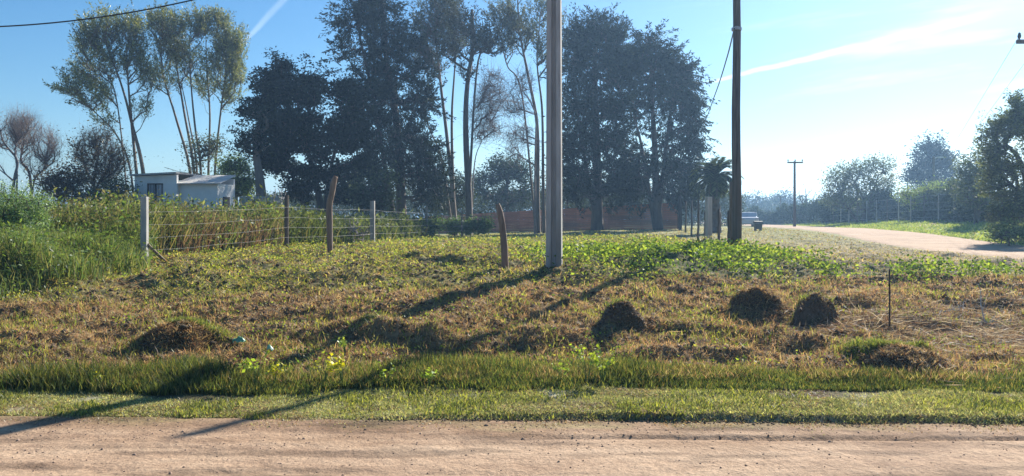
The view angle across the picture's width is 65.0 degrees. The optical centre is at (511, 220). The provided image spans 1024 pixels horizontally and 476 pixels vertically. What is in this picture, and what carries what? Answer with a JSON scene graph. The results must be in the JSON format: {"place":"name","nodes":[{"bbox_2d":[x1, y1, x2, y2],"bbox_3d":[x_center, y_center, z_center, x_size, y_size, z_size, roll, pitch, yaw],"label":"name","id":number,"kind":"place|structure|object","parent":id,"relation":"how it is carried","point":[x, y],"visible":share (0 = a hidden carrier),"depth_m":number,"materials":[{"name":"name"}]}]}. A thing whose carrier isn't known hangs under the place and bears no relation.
{"place":"outdoors","nodes":[
{"label":"outdoors","id":0,"kind":"place"},
{"bbox_2d":[0,228,924,309],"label":"meadow grass","id":1,"kind":"structure","parent":0,"point":[298,280],"depth_m":13.28,"materials":[{"name":"green plant"}]},
{"bbox_2d":[0,416,1023,475],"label":"front road","id":2,"kind":"structure","parent":0,"point":[732,453],"depth_m":5.78,"materials":[{"name":"brown soil"}]},
{"bbox_2d":[0,414,1022,439],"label":"edge grass","id":3,"kind":"structure","parent":2,"relation":"on","point":[544,424],"depth_m":6.49,"materials":[{"name":"green plant"}]},
{"bbox_2d":[0,410,1023,475],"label":"road pebbles","id":4,"kind":"object","parent":2,"relation":"on","point":[170,472],"visible":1,"depth_m":6.20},
{"bbox_2d":[355,411,1023,427],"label":"edge clods","id":5,"kind":"object","parent":2,"relation":"on","point":[772,423],"visible":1,"depth_m":6.54,"materials":[{"name":"soil"}]},
{"bbox_2d":[0,220,1023,424],"bbox_3d":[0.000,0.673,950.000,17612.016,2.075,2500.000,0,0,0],"label":"ground","id":6,"kind":"structure","parent":0,"point":[675,257],"depth_m":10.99,"materials":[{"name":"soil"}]},
{"bbox_2d":[0,101,41,205],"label":"bare tree","id":7,"kind":"object","parent":6,"relation":"on","point":[16,134],"visible":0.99,"depth_m":39.96,"materials":[{"name":"brown plant"}]},
{"bbox_2d":[0,178,60,237],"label":"feathery bush","id":8,"kind":"object","parent":6,"relation":"on","point":[27,211],"visible":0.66,"depth_m":14.40,"materials":[{"name":"green plant"}]},
{"bbox_2d":[0,219,61,263],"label":"feathery bush","id":9,"kind":"object","parent":6,"relation":"on","point":[41,237],"visible":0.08,"depth_m":12.70,"materials":[{"name":"green plant"}]},
{"bbox_2d":[3,105,67,199],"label":"bare tree","id":10,"kind":"object","parent":6,"relation":"on","point":[46,157],"visible":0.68,"depth_m":41.87,"materials":[{"name":"brown plant"}]},
{"bbox_2d":[21,149,107,208],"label":"brown bush tree","id":11,"kind":"object","parent":6,"relation":"on","point":[68,182],"visible":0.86,"depth_m":40.70,"materials":[{"name":"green plant"}]},
{"bbox_2d":[0,213,162,298],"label":"rank grass","id":12,"kind":"structure","parent":6,"relation":"on","point":[91,251],"depth_m":12.82,"materials":[{"name":"green plant"}]},
{"bbox_2d":[42,66,134,204],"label":"eucalyptus tree","id":13,"kind":"object","parent":6,"relation":"on","point":[71,90],"visible":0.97,"depth_m":51.76,"materials":[{"name":"green plant"}]},
{"bbox_2d":[56,118,145,191],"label":"half bare tree","id":14,"kind":"object","parent":6,"relation":"on","point":[111,162],"visible":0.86,"depth_m":43.73,"materials":[{"name":"brown plant"}]},
{"bbox_2d":[61,170,142,206],"bbox_3d":[-18.704,-0.592,37.069,3.545,3.458,2.778,0,0,0],"label":"evergreen shrub tree","id":15,"kind":"object","parent":6,"relation":"on","point":[122,186],"visible":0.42,"depth_m":36.69,"materials":[{"name":"green plant"}]},
{"bbox_2d":[59,0,166,184],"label":"eucalyptus tree","id":16,"kind":"object","parent":6,"relation":"on","point":[132,42],"visible":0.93,"depth_m":53.73,"materials":[{"name":"green plant"}]},
{"bbox_2d":[2,184,299,254],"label":"tall weeds","id":17,"kind":"object","parent":6,"relation":"on","point":[68,214],"visible":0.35,"depth_m":17.58,"materials":[{"name":"green plant"}]},
{"bbox_2d":[114,315,243,361],"bbox_3d":[-3.828,1.354,9.372,1.408,0.527,1.451,0,0,0],"label":"soil mound","id":18,"kind":"object","parent":6,"relation":"on","point":[181,331],"visible":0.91,"depth_m":9.19,"materials":[{"name":"brown soil"}]},
{"bbox_2d":[142,0,218,173],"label":"eucalyptus tree","id":19,"kind":"object","parent":6,"relation":"on","point":[167,29],"visible":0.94,"depth_m":56.69,"materials":[{"name":"green plant"}]},
{"bbox_2d":[129,172,235,209],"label":"white house","id":20,"kind":"structure","parent":6,"relation":"on","point":[209,188],"depth_m":38.35,"materials":[{"name":"paint"}]},
{"bbox_2d":[147,183,162,202],"bbox_3d":[-16.876,-1.290,38.013,0.920,0.933,0.186,0,0,0],"label":"window","id":21,"kind":"structure","parent":20,"relation":"in","point":[154,188],"depth_m":38.07,"materials":[{"name":"glass"}]},
{"bbox_2d":[154,129,231,174],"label":"leafy tree","id":22,"kind":"object","parent":6,"relation":"on","point":[206,151],"visible":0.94,"depth_m":55.72,"materials":[{"name":"green plant"}]},
{"bbox_2d":[182,4,251,174],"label":"eucalyptus tree","id":23,"kind":"object","parent":6,"relation":"on","point":[229,47],"visible":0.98,"depth_m":57.56,"materials":[{"name":"green plant"}]},
{"bbox_2d":[172,203,290,253],"bbox_3d":[-7.655,0.132,19.614,3.729,1.538,5.541,0,0,0],"label":"dead bramble","id":24,"kind":"object","parent":6,"relation":"on","point":[213,236],"visible":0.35,"depth_m":18.68,"materials":[{"name":"brown plant"}]},
{"bbox_2d":[205,150,267,204],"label":"leafy tree","id":25,"kind":"object","parent":6,"relation":"on","point":[243,186],"visible":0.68,"depth_m":49.65,"materials":[{"name":"green plant"}]},
{"bbox_2d":[219,100,283,195],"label":"dark broadleaf tree","id":26,"kind":"object","parent":6,"relation":"on","point":[257,140],"visible":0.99,"depth_m":45.79,"materials":[{"name":"green plant"}]},
{"bbox_2d":[238,350,269,385],"bbox_3d":[-2.503,1.450,7.752,0.184,0.381,0.295,0,0,44],"label":"broadleaf weed","id":27,"kind":"object","parent":6,"relation":"on","point":[250,364],"visible":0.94,"depth_m":7.75,"materials":[{"name":"green plant"}]},
{"bbox_2d":[239,196,281,206],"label":"block wall","id":28,"kind":"structure","parent":6,"relation":"on","point":[257,197],"depth_m":33.91,"materials":[{"name":"concrete"}]},
{"bbox_2d":[264,357,288,383],"bbox_3d":[-2.250,1.473,7.712,0.146,0.346,0.214,0,0,36],"label":"broadleaf weed","id":29,"kind":"object","parent":6,"relation":"on","point":[273,370],"visible":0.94,"depth_m":7.72,"materials":[{"name":"green plant"}]},
{"bbox_2d":[226,46,381,215],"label":"dark broadleaf tree","id":30,"kind":"object","parent":6,"relation":"on","point":[279,87],"visible":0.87,"depth_m":50.22,"materials":[{"name":"green plant"}]},
{"bbox_2d":[140,195,488,263],"bbox_3d":[-4.072,0.220,35.287,0.753,1.769,41.801,0,0,6],"label":"wire fence","id":31,"kind":"object","parent":6,"relation":"on","point":[144,219],"visible":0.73,"depth_m":20.45,"materials":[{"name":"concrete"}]},
{"bbox_2d":[313,353,337,382],"bbox_3d":[-1.791,1.456,7.778,0.252,0.355,0.192,0,0,29],"label":"broadleaf weed","id":32,"kind":"object","parent":6,"relation":"on","point":[329,366],"visible":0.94,"depth_m":7.75,"materials":[{"name":"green plant"}]},
{"bbox_2d":[326,176,337,251],"bbox_3d":[-3.878,0.034,17.297,0.249,2.006,0.156,0,0,0],"label":"crooked post","id":33,"kind":"object","parent":6,"relation":"on","point":[329,216],"visible":0.87,"depth_m":17.25,"materials":[{"name":"brown wood"}]},
{"bbox_2d":[332,352,344,382],"bbox_3d":[-1.673,1.457,7.755,0.130,0.348,0.210,0,0,-12],"label":"broadleaf weed","id":34,"kind":"object","parent":6,"relation":"on","point":[340,363],"visible":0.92,"depth_m":7.77,"materials":[{"name":"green plant"}]},
{"bbox_2d":[324,218,379,242],"bbox_3d":[-5.525,0.533,27.106,2.420,1.470,3.032,0,0,0],"label":"brushwood heap","id":35,"kind":"object","parent":6,"relation":"on","point":[361,233],"visible":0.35,"depth_m":26.39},
{"bbox_2d":[271,202,437,246],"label":"tall weeds","id":36,"kind":"object","parent":6,"relation":"on","point":[312,232],"visible":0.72,"depth_m":27.21,"materials":[{"name":"green plant"}]},
{"bbox_2d":[341,160,404,217],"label":"understorey tree","id":37,"kind":"object","parent":6,"relation":"on","point":[364,192],"visible":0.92,"depth_m":46.66,"materials":[{"name":"green plant"}]},
{"bbox_2d":[315,0,464,218],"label":"dark cypress tree","id":38,"kind":"object","parent":6,"relation":"on","point":[430,180],"visible":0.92,"depth_m":55.26,"materials":[{"name":"green plant"}]},
{"bbox_2d":[421,367,438,386],"bbox_3d":[-0.795,1.526,7.730,0.148,0.210,0.170,0,0,-38],"label":"broadleaf weed","id":39,"kind":"object","parent":6,"relation":"on","point":[428,377],"visible":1,"depth_m":7.73,"materials":[{"name":"green plant"}]},
{"bbox_2d":[405,0,469,234],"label":"eucalyptus tree","id":40,"kind":"object","parent":6,"relation":"on","point":[431,25],"visible":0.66,"depth_m":57.60,"materials":[{"name":"green plant"}]},
{"bbox_2d":[432,215,451,235],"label":"garden shrub","id":41,"kind":"object","parent":6,"relation":"on","point":[439,222],"visible":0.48,"depth_m":49.87,"materials":[{"name":"green plant"}]},
{"bbox_2d":[3,191,900,221],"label":"woods","id":42,"kind":"object","parent":6,"relation":"on","point":[357,210],"depth_m":250.75,"materials":[{"name":"green plant"}]},
{"bbox_2d":[442,215,464,236],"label":"garden shrub","id":43,"kind":"object","parent":6,"relation":"on","point":[454,224],"visible":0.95,"depth_m":49.83,"materials":[{"name":"green plant"}]},
{"bbox_2d":[433,165,484,232],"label":"understorey tree","id":44,"kind":"object","parent":6,"relation":"on","point":[460,191],"visible":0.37,"depth_m":61.64,"materials":[{"name":"green plant"}]},
{"bbox_2d":[458,214,480,235],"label":"garden shrub","id":45,"kind":"object","parent":6,"relation":"on","point":[469,226],"visible":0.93,"depth_m":49.79,"materials":[{"name":"green plant"}]},
{"bbox_2d":[422,0,523,234],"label":"eucalyptus tree","id":46,"kind":"object","parent":6,"relation":"on","point":[480,42],"visible":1,"depth_m":54.81,"materials":[{"name":"green plant"}]},
{"bbox_2d":[475,214,495,234],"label":"garden shrub","id":47,"kind":"object","parent":6,"relation":"on","point":[483,224],"visible":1,"depth_m":49.81,"materials":[{"name":"green plant"}]},
{"bbox_2d":[457,55,524,205],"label":"bare branch tree","id":48,"kind":"object","parent":6,"relation":"on","point":[491,107],"visible":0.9,"depth_m":56.74,"materials":[{"name":"plant"}]},
{"bbox_2d":[0,233,982,306],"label":"plot weeds","id":49,"kind":"object","parent":6,"relation":"on","point":[509,240],"visible":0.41,"depth_m":15.58,"materials":[{"name":"green plant"}]},
{"bbox_2d":[495,203,508,269],"bbox_3d":[-0.167,0.354,13.603,0.234,1.289,0.129,0,0,0],"label":"leaning post","id":50,"kind":"object","parent":6,"relation":"on","point":[503,241],"visible":0.89,"depth_m":13.56,"materials":[{"name":"brown wood"}]},
{"bbox_2d":[463,144,545,226],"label":"rounded tree","id":51,"kind":"object","parent":6,"relation":"on","point":[508,174],"visible":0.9,"depth_m":77.26,"materials":[{"name":"green plant"}]},
{"bbox_2d":[266,186,750,229],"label":"understorey","id":52,"kind":"object","parent":6,"relation":"on","point":[341,210],"visible":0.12,"depth_m":83.02,"materials":[{"name":"green plant"}]},
{"bbox_2d":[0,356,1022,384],"bbox_3d":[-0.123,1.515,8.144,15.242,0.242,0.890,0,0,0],"label":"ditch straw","id":53,"kind":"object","parent":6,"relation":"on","point":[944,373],"visible":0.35,"depth_m":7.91,"materials":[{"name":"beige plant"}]},
{"bbox_2d":[0,348,1023,395],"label":"ditch grass","id":54,"kind":"structure","parent":6,"relation":"on","point":[216,381],"depth_m":7.79,"materials":[{"name":"green plant"}]},
{"bbox_2d":[0,376,1023,424],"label":"verge grass","id":55,"kind":"structure","parent":6,"relation":"on","point":[894,399],"depth_m":6.95,"materials":[{"name":"green plant"}]},
{"bbox_2d":[0,237,1023,370],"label":"soil clods","id":56,"kind":"object","parent":6,"relation":"on","point":[681,348],"visible":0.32,"depth_m":10.80,"materials":[{"name":"brown soil"}]},
{"bbox_2d":[0,271,1023,371],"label":"green tufts","id":57,"kind":"object","parent":6,"relation":"on","point":[316,320],"visible":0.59,"depth_m":9.84,"materials":[{"name":"green plant"}]},
{"bbox_2d":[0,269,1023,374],"bbox_3d":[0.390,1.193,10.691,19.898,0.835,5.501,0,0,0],"label":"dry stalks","id":58,"kind":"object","parent":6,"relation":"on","point":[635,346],"visible":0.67,"depth_m":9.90,"materials":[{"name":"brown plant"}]},
{"bbox_2d":[2,268,1023,368],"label":"bank weeds","id":59,"kind":"object","parent":6,"relation":"on","point":[409,349],"visible":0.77,"depth_m":9.82,"materials":[{"name":"green plant"}]},
{"bbox_2d":[489,60,545,233],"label":"bare branch tree","id":60,"kind":"object","parent":6,"relation":"on","point":[514,113],"visible":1,"depth_m":54.95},
{"bbox_2d":[481,0,581,232],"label":"eucalyptus tree","id":61,"kind":"object","parent":6,"relation":"on","point":[509,18],"visible":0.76,"depth_m":55.89,"materials":[{"name":"green plant"}]},
{"bbox_2d":[425,203,677,232],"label":"plank fence","id":62,"kind":"object","parent":6,"relation":"on","point":[615,221],"visible":0.49,"depth_m":59.76,"materials":[{"name":"brown wood"}]},
{"bbox_2d":[546,0,562,267],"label":"concrete pole","id":63,"kind":"object","parent":6,"relation":"on","point":[554,138],"visible":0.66,"depth_m":13.42,"materials":[{"name":"concrete"}]},
{"bbox_2d":[533,177,588,223],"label":"understorey tree","id":64,"kind":"object","parent":6,"relation":"on","point":[567,206],"visible":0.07,"depth_m":65.90,"materials":[{"name":"green plant"}]},
{"bbox_2d":[552,362,571,378],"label":"broadleaf weed","id":65,"kind":"object","parent":6,"relation":"on","point":[564,368],"visible":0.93,"depth_m":7.74,"materials":[{"name":"green plant"}]},
{"bbox_2d":[569,344,601,381],"bbox_3d":[0.699,1.381,7.712,0.340,0.440,0.198,0,0,32],"label":"broadleaf weed","id":66,"kind":"object","parent":6,"relation":"on","point":[580,353],"visible":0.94,"depth_m":7.75,"materials":[{"name":"green plant"}]},
{"bbox_2d":[539,2,649,230],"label":"dark cypress tree","id":67,"kind":"object","parent":6,"relation":"on","point":[586,147],"visible":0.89,"depth_m":55.13,"materials":[{"name":"green plant"}]},
{"bbox_2d":[589,350,614,383],"bbox_3d":[0.853,1.432,7.724,0.252,0.339,0.196,0,0,37],"label":"broadleaf weed","id":68,"kind":"object","parent":6,"relation":"on","point":[608,363],"visible":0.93,"depth_m":7.72,"materials":[{"name":"green plant"}]},
{"bbox_2d":[591,296,654,336],"bbox_3d":[1.356,1.168,9.950,0.784,0.531,0.782,0,0,0],"label":"soil mound","id":69,"kind":"object","parent":6,"relation":"on","point":[622,311],"visible":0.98,"depth_m":9.81,"materials":[{"name":"brown soil"}]},
{"bbox_2d":[599,16,721,229],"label":"dark cypress tree","id":70,"kind":"object","parent":6,"relation":"on","point":[671,94],"visible":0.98,"depth_m":53.46,"materials":[{"name":"green plant"}]},
{"bbox_2d":[678,196,681,229],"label":"gate post","id":71,"kind":"object","parent":6,"relation":"on","point":[680,213],"visible":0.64,"depth_m":51.92,"materials":[{"name":"grey concrete"}]},
{"bbox_2d":[697,199,699,238],"bbox_3d":[7.179,0.052,31.003,0.116,1.735,0.100,0,0,0],"label":"fence post","id":72,"kind":"object","parent":6,"relation":"on","point":[698,216],"visible":0.87,"depth_m":30.97,"materials":[{"name":"brown wood"}]},
{"bbox_2d":[705,197,711,237],"bbox_3d":[6.072,0.085,24.800,0.155,1.626,0.155,0,0,-17],"label":"fence post","id":73,"kind":"object","parent":6,"relation":"on","point":[708,215],"visible":0.64,"depth_m":24.73,"materials":[{"name":"concrete"}]},
{"bbox_2d":[687,157,744,232],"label":"palm tree","id":74,"kind":"object","parent":6,"relation":"on","point":[715,183],"visible":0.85,"depth_m":41.69,"materials":[{"name":"green plant"}]},
{"bbox_2d":[729,182,731,242],"bbox_3d":[5.025,-0.040,18.401,0.132,1.693,0.124,0,0,0],"label":"fence post","id":75,"kind":"object","parent":6,"relation":"on","point":[730,210],"visible":0.44,"depth_m":18.36,"materials":[{"name":"brown wood"}]},
{"bbox_2d":[731,0,741,244],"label":"wooden pole","id":76,"kind":"object","parent":6,"relation":"on","point":[736,177],"visible":0.94,"depth_m":17.43,"materials":[{"name":"brown wood"}]},
{"bbox_2d":[688,28,734,142],"bbox_3d":[8.220,-4.555,34.682,0.222,0.990,35.228,0,0,11],"label":"overhead cable","id":77,"kind":"object","parent":76,"relation":"attached to","point":[719,80],"visible":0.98,"depth_m":22.94,"materials":[{"name":"black rubber"}]},
{"bbox_2d":[742,212,758,225],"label":"parked car","id":78,"kind":"object","parent":6,"relation":"on","point":[749,217],"visible":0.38,"depth_m":72.30,"materials":[{"name":"paint"}]},
{"bbox_2d":[478,235,1023,285],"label":"lush weeds","id":79,"kind":"object","parent":6,"relation":"on","point":[705,248],"visible":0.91,"depth_m":14.03,"materials":[{"name":"green plant"}]},
{"bbox_2d":[723,284,790,317],"bbox_3d":[3.240,1.064,10.751,1.020,0.481,1.047,0,0,0],"label":"soil mound","id":80,"kind":"object","parent":6,"relation":"on","point":[764,297],"visible":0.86,"depth_m":10.56,"materials":[{"name":"brown soil"}]},
{"bbox_2d":[742,187,781,211],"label":"distant tree","id":81,"kind":"object","parent":6,"relation":"on","point":[757,200],"visible":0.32,"depth_m":188.65,"materials":[{"name":"green plant"}]},
{"bbox_2d":[745,199,796,212],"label":"distant tree","id":82,"kind":"object","parent":6,"relation":"on","point":[768,208],"visible":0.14,"depth_m":169.58,"materials":[{"name":"green plant"}]},
{"bbox_2d":[743,198,824,224],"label":"hedge","id":83,"kind":"object","parent":6,"relation":"on","point":[781,215],"visible":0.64,"depth_m":94.80,"materials":[{"name":"green plant"}]},
{"bbox_2d":[765,187,802,208],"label":"distant tree","id":84,"kind":"object","parent":6,"relation":"on","point":[789,199],"visible":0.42,"depth_m":199.07,"materials":[{"name":"green plant"}]},
{"bbox_2d":[787,159,802,226],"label":"utility pole","id":85,"kind":"object","parent":6,"relation":"on","point":[794,195],"visible":0.94,"depth_m":67.91,"materials":[{"name":"brown wood"}]},
{"bbox_2d":[590,279,1022,393],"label":"cut stems","id":86,"kind":"object","parent":6,"relation":"on","point":[832,328],"visible":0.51,"depth_m":9.93,"materials":[{"name":"beige plant"}]},
{"bbox_2d":[796,184,817,213],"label":"bare tree","id":87,"kind":"object","parent":6,"relation":"on","point":[801,199],"visible":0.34,"depth_m":109.69,"materials":[{"name":"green plant"}]},
{"bbox_2d":[780,288,850,327],"bbox_3d":[3.821,1.142,10.064,0.890,0.614,0.860,0,0,0],"label":"soil mound","id":88,"kind":"object","parent":6,"relation":"on","point":[817,306],"visible":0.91,"depth_m":9.94,"materials":[{"name":"brown soil"}]},
{"bbox_2d":[673,274,1023,382],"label":"cut stems","id":89,"kind":"object","parent":6,"relation":"on","point":[1000,333],"visible":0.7,"depth_m":10.00,"materials":[{"name":"beige plant"}]},
{"bbox_2d":[814,150,903,221],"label":"leafy tree","id":90,"kind":"object","parent":6,"relation":"on","point":[844,184],"visible":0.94,"depth_m":71.57,"materials":[{"name":"green plant"}]},
{"bbox_2d":[819,188,904,222],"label":"hedge","id":91,"kind":"object","parent":6,"relation":"on","point":[825,214],"visible":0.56,"depth_m":72.60,"materials":[{"name":"green plant"}]},
{"bbox_2d":[889,269,890,326],"bbox_3d":[4.652,1.029,9.900,0.025,0.859,0.019,0,0,0],"label":"iron stake","id":92,"kind":"object","parent":6,"relation":"on","point":[889,300],"visible":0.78,"depth_m":9.89,"materials":[{"name":"brown metal"}]},
{"bbox_2d":[833,193,954,222],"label":"fence","id":93,"kind":"object","parent":6,"relation":"on","point":[898,218],"visible":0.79,"depth_m":61.63,"materials":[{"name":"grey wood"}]},
{"bbox_2d":[814,334,981,384],"bbox_3d":[4.083,1.452,8.486,1.621,0.461,1.652,0,0,0],"label":"soil mound","id":94,"kind":"object","parent":6,"relation":"on","point":[888,353],"visible":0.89,"depth_m":8.34,"materials":[{"name":"brown soil"}]},
{"bbox_2d":[784,219,1023,244],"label":"bank grass","id":95,"kind":"structure","parent":6,"relation":"on","point":[894,224],"depth_m":47.90,"materials":[{"name":"green plant"}]},
{"bbox_2d":[890,174,956,211],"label":"leafy tree","id":96,"kind":"object","parent":6,"relation":"on","point":[916,198],"visible":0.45,"depth_m":59.83,"materials":[{"name":"green plant"}]},
{"bbox_2d":[895,129,966,200],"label":"tall conifer","id":97,"kind":"object","parent":6,"relation":"on","point":[930,151],"visible":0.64,"depth_m":99.35,"materials":[{"name":"green plant"}]},
{"bbox_2d":[900,169,996,221],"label":"hedge","id":98,"kind":"object","parent":6,"relation":"on","point":[931,208],"visible":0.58,"depth_m":54.57,"materials":[{"name":"green plant"}]},
{"bbox_2d":[944,138,1008,223],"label":"leafy tree","id":99,"kind":"object","parent":6,"relation":"on","point":[969,167],"visible":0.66,"depth_m":45.88,"materials":[{"name":"green plant"}]},
{"bbox_2d":[970,88,1023,238],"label":"leafy tree","id":100,"kind":"object","parent":6,"relation":"on","point":[1010,127],"visible":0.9,"depth_m":31.76,"materials":[{"name":"green plant"}]},
{"bbox_2d":[976,191,1023,242],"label":"bush","id":101,"kind":"object","parent":6,"relation":"on","point":[997,212],"visible":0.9,"depth_m":30.86,"materials":[{"name":"green plant"}]},
{"bbox_2d":[979,215,1023,245],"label":"bush","id":102,"kind":"object","parent":6,"relation":"on","point":[1002,234],"visible":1,"depth_m":28.86,"materials":[{"name":"green plant"}]},
{"bbox_2d":[0,0,1023,219],"label":"sky","id":103,"kind":"structure","parent":0,"point":[823,82],"materials":[{"name":"blue"}]},
{"bbox_2d":[437,220,1023,274],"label":"straw grass","id":104,"kind":"structure","parent":0,"point":[851,257],"depth_m":27.16,"materials":[{"name":"beige plant"}]},
{"bbox_2d":[742,224,1023,259],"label":"side road","id":105,"kind":"structure","parent":0,"point":[926,241],"depth_m":32.35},
{"bbox_3d":[-19.700,-3.208,15.165,0.292,8.500,0.310,0,0,0],"label":"concrete pole","id":106,"kind":"object","parent":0,"visible":0},
{"bbox_2d":[0,0,193,26],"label":"overhead cable","id":107,"kind":"object","parent":106,"relation":"attached to","point":[96,17],"visible":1,"depth_m":14.07,"materials":[{"name":"black rubber"}]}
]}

